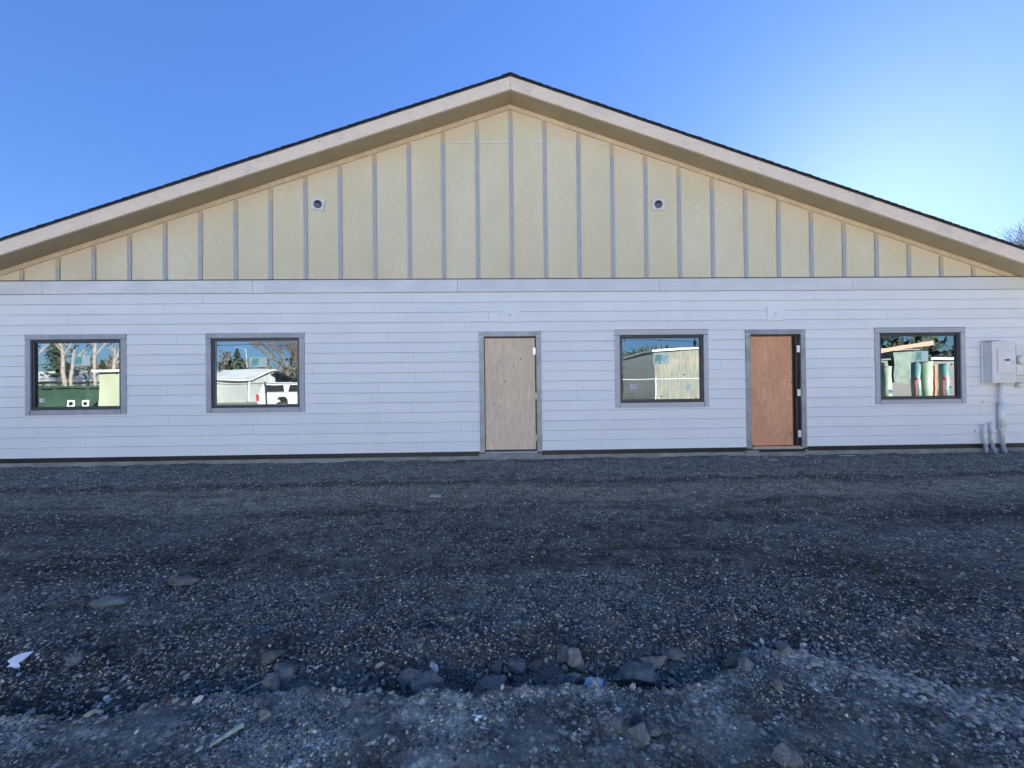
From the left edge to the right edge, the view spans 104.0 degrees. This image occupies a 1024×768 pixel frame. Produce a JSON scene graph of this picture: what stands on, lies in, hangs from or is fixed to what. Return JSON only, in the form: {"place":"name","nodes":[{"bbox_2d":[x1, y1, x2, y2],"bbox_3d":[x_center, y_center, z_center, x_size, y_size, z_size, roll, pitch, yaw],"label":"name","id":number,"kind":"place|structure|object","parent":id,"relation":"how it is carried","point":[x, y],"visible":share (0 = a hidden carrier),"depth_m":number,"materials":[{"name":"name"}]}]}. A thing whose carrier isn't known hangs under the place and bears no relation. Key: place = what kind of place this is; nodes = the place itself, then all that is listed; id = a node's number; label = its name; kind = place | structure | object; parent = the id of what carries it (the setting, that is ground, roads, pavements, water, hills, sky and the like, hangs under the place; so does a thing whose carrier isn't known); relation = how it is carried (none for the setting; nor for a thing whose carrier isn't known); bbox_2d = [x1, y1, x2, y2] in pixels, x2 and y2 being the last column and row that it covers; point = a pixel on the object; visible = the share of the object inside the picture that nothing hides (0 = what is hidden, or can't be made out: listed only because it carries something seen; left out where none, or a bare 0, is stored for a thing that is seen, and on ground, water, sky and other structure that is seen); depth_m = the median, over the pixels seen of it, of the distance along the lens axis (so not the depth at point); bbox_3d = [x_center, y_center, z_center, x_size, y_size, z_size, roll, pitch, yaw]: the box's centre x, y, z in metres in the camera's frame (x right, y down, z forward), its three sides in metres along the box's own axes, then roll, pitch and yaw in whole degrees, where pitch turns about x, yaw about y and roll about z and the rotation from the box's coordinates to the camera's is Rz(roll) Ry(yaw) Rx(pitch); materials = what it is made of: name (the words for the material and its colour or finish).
{"place":"outdoors","nodes":[
{"label":"outdoors","id":0,"kind":"place"},
{"bbox_2d":[0,450,1023,767],"bbox_3d":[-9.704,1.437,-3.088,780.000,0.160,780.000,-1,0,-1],"label":"ground","id":1,"kind":"structure","parent":0,"point":[484,718],"depth_m":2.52,"materials":[{"name":"grey gravel"}]},
{"bbox_2d":[7,651,32,668],"bbox_3d":[-2.434,1.360,1.965,0.080,0.011,0.090,-1,20,-13],"label":"paper scrap","id":2,"kind":"object","parent":1,"relation":"on","point":[14,661],"visible":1,"depth_m":1.97,"materials":[{"name":"white paper"}]},
{"bbox_2d":[65,651,86,666],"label":"rock","id":3,"kind":"object","parent":1,"relation":"on","point":[77,658],"visible":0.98,"depth_m":1.96,"materials":[{"name":"grey stone"}]},
{"bbox_2d":[89,595,128,608],"bbox_3d":[-2.513,1.367,2.503,0.224,0.053,0.070,-1,0,-2],"label":"rock","id":4,"kind":"object","parent":1,"relation":"on","point":[107,601],"visible":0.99,"depth_m":2.48,"materials":[{"name":"grey stone"}]},
{"bbox_2d":[167,575,199,585],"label":"rock","id":5,"kind":"object","parent":1,"relation":"on","point":[176,580],"visible":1,"depth_m":2.73,"materials":[{"name":"grey stone"}]},
{"bbox_2d":[209,722,243,747],"bbox_3d":[-1.096,1.348,1.536,0.017,0.012,0.115,2,4,36],"label":"wood stake","id":6,"kind":"object","parent":1,"relation":"on","point":[233,730],"visible":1,"depth_m":1.54,"materials":[{"name":"beige wood"}]},
{"bbox_2d":[242,681,261,692],"bbox_3d":[-1.196,1.392,1.835,0.006,0.005,0.085,3,3,39],"label":"wood sliver","id":7,"kind":"object","parent":1,"relation":"on","point":[252,686],"visible":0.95,"depth_m":1.84,"materials":[{"name":"grey wood"}]},
{"bbox_2d":[254,692,266,702],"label":"rock","id":8,"kind":"object","parent":1,"relation":"on","point":[261,697],"visible":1,"depth_m":1.70,"materials":[{"name":"grey stone"}]},
{"bbox_2d":[258,707,271,723],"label":"rock","id":9,"kind":"object","parent":1,"relation":"on","point":[264,713],"visible":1,"depth_m":1.62,"materials":[{"name":"grey stone"}]},
{"bbox_2d":[264,696,278,706],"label":"rock","id":10,"kind":"object","parent":1,"relation":"on","point":[270,701],"visible":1,"depth_m":1.69,"materials":[{"name":"grey stone"}]},
{"bbox_2d":[260,672,282,693],"bbox_3d":[-1.097,1.377,1.831,0.087,0.083,0.106,6,-2,-18],"label":"rock","id":11,"kind":"object","parent":1,"relation":"on","point":[271,682],"visible":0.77,"depth_m":1.81,"materials":[{"name":"grey stone"}]},
{"bbox_2d":[261,649,285,666],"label":"rock","id":12,"kind":"object","parent":1,"relation":"on","point":[268,657],"visible":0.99,"depth_m":1.96,"materials":[{"name":"grey stone"}]},
{"bbox_2d":[273,662,298,681],"bbox_3d":[-1.072,1.363,1.898,0.121,0.061,0.094,8,-3,10],"label":"rock","id":13,"kind":"object","parent":1,"relation":"on","point":[286,671],"visible":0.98,"depth_m":1.88,"materials":[{"name":"grey stone"}]},
{"bbox_2d":[288,681,310,689],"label":"rock","id":14,"kind":"object","parent":1,"relation":"on","point":[306,684],"visible":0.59,"depth_m":1.80,"materials":[{"name":"grey stone"}]},
{"bbox_2d":[397,668,420,689],"bbox_3d":[-0.478,1.393,1.874,0.117,0.100,0.074,-1,0,6],"label":"rock","id":15,"kind":"object","parent":1,"relation":"on","point":[407,676],"visible":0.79,"depth_m":1.86,"materials":[{"name":"grey stone"}]},
{"bbox_2d":[411,670,444,693],"bbox_3d":[-0.383,1.400,1.814,0.141,0.130,0.114,-1,0,32],"label":"rock","id":16,"kind":"object","parent":1,"relation":"on","point":[425,679],"visible":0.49,"depth_m":1.82,"materials":[{"name":"grey stone"}]},
{"bbox_2d":[452,684,466,691],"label":"rock","id":17,"kind":"object","parent":1,"relation":"on","point":[458,687],"visible":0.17,"depth_m":1.82,"materials":[{"name":"grey stone"}]},
{"bbox_2d":[475,673,506,692],"bbox_3d":[-0.100,1.399,1.843,0.137,0.089,0.131,-1,0,26],"label":"rock","id":18,"kind":"object","parent":1,"relation":"on","point":[491,681],"visible":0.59,"depth_m":1.83,"materials":[{"name":"grey stone"}]},
{"bbox_2d":[490,659,502,674],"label":"rock","id":19,"kind":"object","parent":1,"relation":"on","point":[497,667],"visible":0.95,"depth_m":1.92,"materials":[{"name":"grey stone"}]},
{"bbox_2d":[0,72,1023,467],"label":"gabled building","id":20,"kind":"structure","parent":1,"relation":"on","point":[508,266],"depth_m":7.16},
{"bbox_2d":[24,334,126,415],"bbox_3d":[-7.588,-0.165,7.002,1.716,1.407,0.120,-1,0,-1],"label":"window","id":21,"kind":"structure","parent":20,"relation":"in","point":[66,374],"depth_m":7.00,"materials":[{"name":"clear glass"}]},
{"bbox_2d":[205,332,304,412],"bbox_3d":[-4.517,-0.200,7.081,1.716,1.407,0.120,-1,0,-1],"label":"window","id":22,"kind":"structure","parent":20,"relation":"in","point":[245,371],"depth_m":7.08,"materials":[{"name":"clear glass"}]},
{"bbox_2d":[311,198,324,210],"bbox_3d":[-3.438,-3.182,7.085,0.216,0.196,0.047,10,-1,-1],"label":"wall vent","id":23,"kind":"object","parent":20,"relation":"attached to","point":[318,204],"depth_m":7.08,"materials":[{"name":"white plastic"}]},
{"bbox_2d":[479,331,541,453],"bbox_3d":[-0.026,0.146,7.210,1.110,2.174,0.170,-1,0,-1],"label":"plywood door","id":24,"kind":"structure","parent":20,"relation":"in","point":[509,367],"depth_m":7.18,"materials":[{"name":"beige wood"}]},
{"bbox_2d":[652,199,663,209],"bbox_3d":[2.649,-3.250,7.242,0.216,0.196,0.047,-1,0,-1],"label":"wall vent","id":25,"kind":"object","parent":20,"relation":"attached to","point":[657,204],"depth_m":7.23,"materials":[{"name":"white plastic"}]},
{"bbox_2d":[614,329,708,407],"bbox_3d":[2.708,-0.281,7.268,1.716,1.407,0.120,-1,0,-1],"label":"window","id":26,"kind":"structure","parent":20,"relation":"in","point":[669,366],"depth_m":7.26,"materials":[{"name":"clear glass"}]},
{"bbox_2d":[745,329,806,451],"bbox_3d":[4.803,0.116,7.322,1.110,2.221,0.195,-1,0,-1],"label":"plywood door","id":27,"kind":"structure","parent":20,"relation":"in","point":[775,359],"depth_m":7.34,"materials":[{"name":"brown wood"}]},
{"bbox_2d":[874,327,966,404],"bbox_3d":[7.506,-0.335,7.392,1.716,1.407,0.120,-1,0,-1],"label":"window","id":28,"kind":"structure","parent":20,"relation":"in","point":[915,365],"depth_m":7.39,"materials":[{"name":"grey glass"}]},
{"bbox_2d":[982,424,988,452],"bbox_3d":[8.674,1.040,7.325,0.128,0.615,0.072,0,0,-28],"label":"conduit riser","id":29,"kind":"object","parent":20,"relation":"attached to","point":[985,437],"visible":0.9,"depth_m":7.29,"materials":[{"name":"grey plastic"}]},
{"bbox_2d":[982,401,997,402],"bbox_3d":[8.830,0.334,7.367,0.340,0.027,0.028,-1,0,-1],"label":"strut channel","id":30,"kind":"object","parent":20,"relation":"attached to","point":[989,401],"visible":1,"depth_m":7.36,"materials":[{"name":"metal"}]},
{"bbox_2d":[989,421,997,452],"bbox_3d":[8.832,1.022,7.326,0.167,0.674,0.091,-1,0,-1],"label":"conduit riser","id":31,"kind":"object","parent":20,"relation":"attached to","point":[992,435],"visible":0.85,"depth_m":7.29,"materials":[{"name":"grey plastic"}]},
{"bbox_2d":[980,340,1015,383],"bbox_3d":[8.926,-0.399,7.301,0.555,0.795,0.174,-1,0,-1],"label":"electrical cabinet","id":32,"kind":"object","parent":20,"relation":"attached to","point":[998,361],"visible":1,"depth_m":7.24,"materials":[{"name":"metal"}]},
{"bbox_2d":[998,383,1007,452],"bbox_3d":[9.004,0.660,7.326,0.165,1.393,0.105,-1,0,-1],"label":"conduit riser","id":33,"kind":"object","parent":20,"relation":"attached to","point":[1001,416],"visible":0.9,"depth_m":7.30,"materials":[{"name":"grey plastic"}]},
{"bbox_2d":[1015,346,1023,374],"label":"meter box","id":34,"kind":"object","parent":20,"relation":"attached to","point":[1019,360],"visible":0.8,"depth_m":7.30,"materials":[{"name":"grey metal"}]},
{"bbox_2d":[1015,379,1023,386],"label":"conduit pipe","id":35,"kind":"object","parent":20,"relation":"attached to","point":[1019,383],"visible":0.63,"depth_m":7.33,"materials":[{"name":"grey metal"}]},
{"bbox_2d":[508,658,527,673],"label":"rock","id":36,"kind":"object","parent":1,"relation":"on","point":[518,666],"visible":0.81,"depth_m":1.93,"materials":[{"name":"grey stone"}]},
{"bbox_2d":[527,659,543,671],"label":"rock","id":37,"kind":"object","parent":1,"relation":"on","point":[536,665],"visible":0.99,"depth_m":1.93,"materials":[{"name":"grey stone"}]},
{"bbox_2d":[556,645,568,662],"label":"rock","id":38,"kind":"object","parent":1,"relation":"on","point":[562,656],"visible":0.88,"depth_m":1.98,"materials":[{"name":"grey stone"}]},
{"bbox_2d":[557,672,583,684],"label":"rock","id":39,"kind":"object","parent":1,"relation":"on","point":[574,678],"visible":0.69,"depth_m":1.85,"materials":[{"name":"grey stone"}]},
{"bbox_2d":[567,647,584,671],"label":"rock","id":40,"kind":"object","parent":1,"relation":"on","point":[575,660],"visible":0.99,"depth_m":1.93,"materials":[{"name":"grey stone"}]},
{"bbox_2d":[584,676,603,686],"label":"rock","id":41,"kind":"object","parent":1,"relation":"on","point":[588,680],"visible":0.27,"depth_m":1.84,"materials":[{"name":"stone"}]},
{"bbox_2d":[610,714,624,731],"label":"rock","id":42,"kind":"object","parent":1,"relation":"on","point":[617,721],"visible":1,"depth_m":1.55,"materials":[{"name":"grey stone"}]},
{"bbox_2d":[623,717,634,732],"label":"rock","id":43,"kind":"object","parent":1,"relation":"on","point":[628,723],"visible":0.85,"depth_m":1.55,"materials":[{"name":"grey stone"}]},
{"bbox_2d":[612,661,658,686],"bbox_3d":[0.578,1.374,1.882,0.215,0.093,0.127,-6,-9,10],"label":"rock","id":44,"kind":"object","parent":1,"relation":"on","point":[638,673],"visible":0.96,"depth_m":1.85,"materials":[{"name":"grey stone"}]},
{"bbox_2d":[631,708,645,724],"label":"rock","id":45,"kind":"object","parent":1,"relation":"on","point":[637,716],"visible":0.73,"depth_m":1.57,"materials":[{"name":"grey stone"}]},
{"bbox_2d":[628,721,650,744],"bbox_3d":[0.486,1.314,1.509,0.088,0.066,0.085,5,6,-18],"label":"rock","id":46,"kind":"object","parent":1,"relation":"on","point":[638,731],"visible":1,"depth_m":1.50,"materials":[{"name":"grey stone"}]},
{"bbox_2d":[639,655,666,668],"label":"rock","id":47,"kind":"object","parent":1,"relation":"on","point":[655,662],"visible":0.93,"depth_m":1.93,"materials":[{"name":"grey stone"}]},
{"bbox_2d":[645,717,662,736],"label":"rock","id":48,"kind":"object","parent":1,"relation":"on","point":[653,730],"visible":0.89,"depth_m":1.53,"materials":[{"name":"grey stone"}]},
{"bbox_2d":[650,681,661,689],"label":"rock","id":49,"kind":"object","parent":1,"relation":"on","point":[659,685],"visible":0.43,"depth_m":1.83,"materials":[{"name":"grey stone"}]},
{"bbox_2d":[662,648,685,660],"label":"rock","id":50,"kind":"object","parent":1,"relation":"on","point":[676,654],"visible":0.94,"depth_m":1.98,"materials":[{"name":"grey stone"}]},
{"bbox_2d":[727,652,755,668],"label":"rock","id":51,"kind":"object","parent":1,"relation":"on","point":[732,661],"visible":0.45,"depth_m":1.96,"materials":[{"name":"grey stone"}]},
{"bbox_2d":[738,657,753,669],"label":"rock","id":52,"kind":"object","parent":1,"relation":"on","point":[745,663],"visible":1,"depth_m":1.87,"materials":[{"name":"grey stone"}]},
{"bbox_2d":[772,678,782,690],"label":"rock","id":53,"kind":"object","parent":1,"relation":"on","point":[777,684],"visible":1,"depth_m":1.74,"materials":[{"name":"grey stone"}]},
{"bbox_2d":[772,742,790,767],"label":"rock","id":54,"kind":"object","parent":1,"relation":"on","point":[781,754],"visible":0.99,"depth_m":1.40,"materials":[{"name":"grey stone"}]},
{"bbox_2d":[776,640,791,657],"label":"rock","id":55,"kind":"object","parent":1,"relation":"on","point":[784,649],"visible":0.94,"depth_m":1.96,"materials":[{"name":"grey stone"}]},
{"bbox_2d":[787,748,803,767],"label":"rock","id":56,"kind":"object","parent":1,"relation":"on","point":[796,761],"visible":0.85,"depth_m":1.39,"materials":[{"name":"grey stone"}]},
{"bbox_2d":[994,221,1023,246],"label":"bare tree","id":57,"kind":"object","parent":1,"relation":"on","point":[1020,241],"visible":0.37,"depth_m":37.30,"materials":[{"name":"grey plant"}]},
{"bbox_2d":[0,0,1023,244],"label":"sky","id":58,"kind":"structure","parent":0,"point":[918,105],"materials":[{"name":"blue"}]}
]}

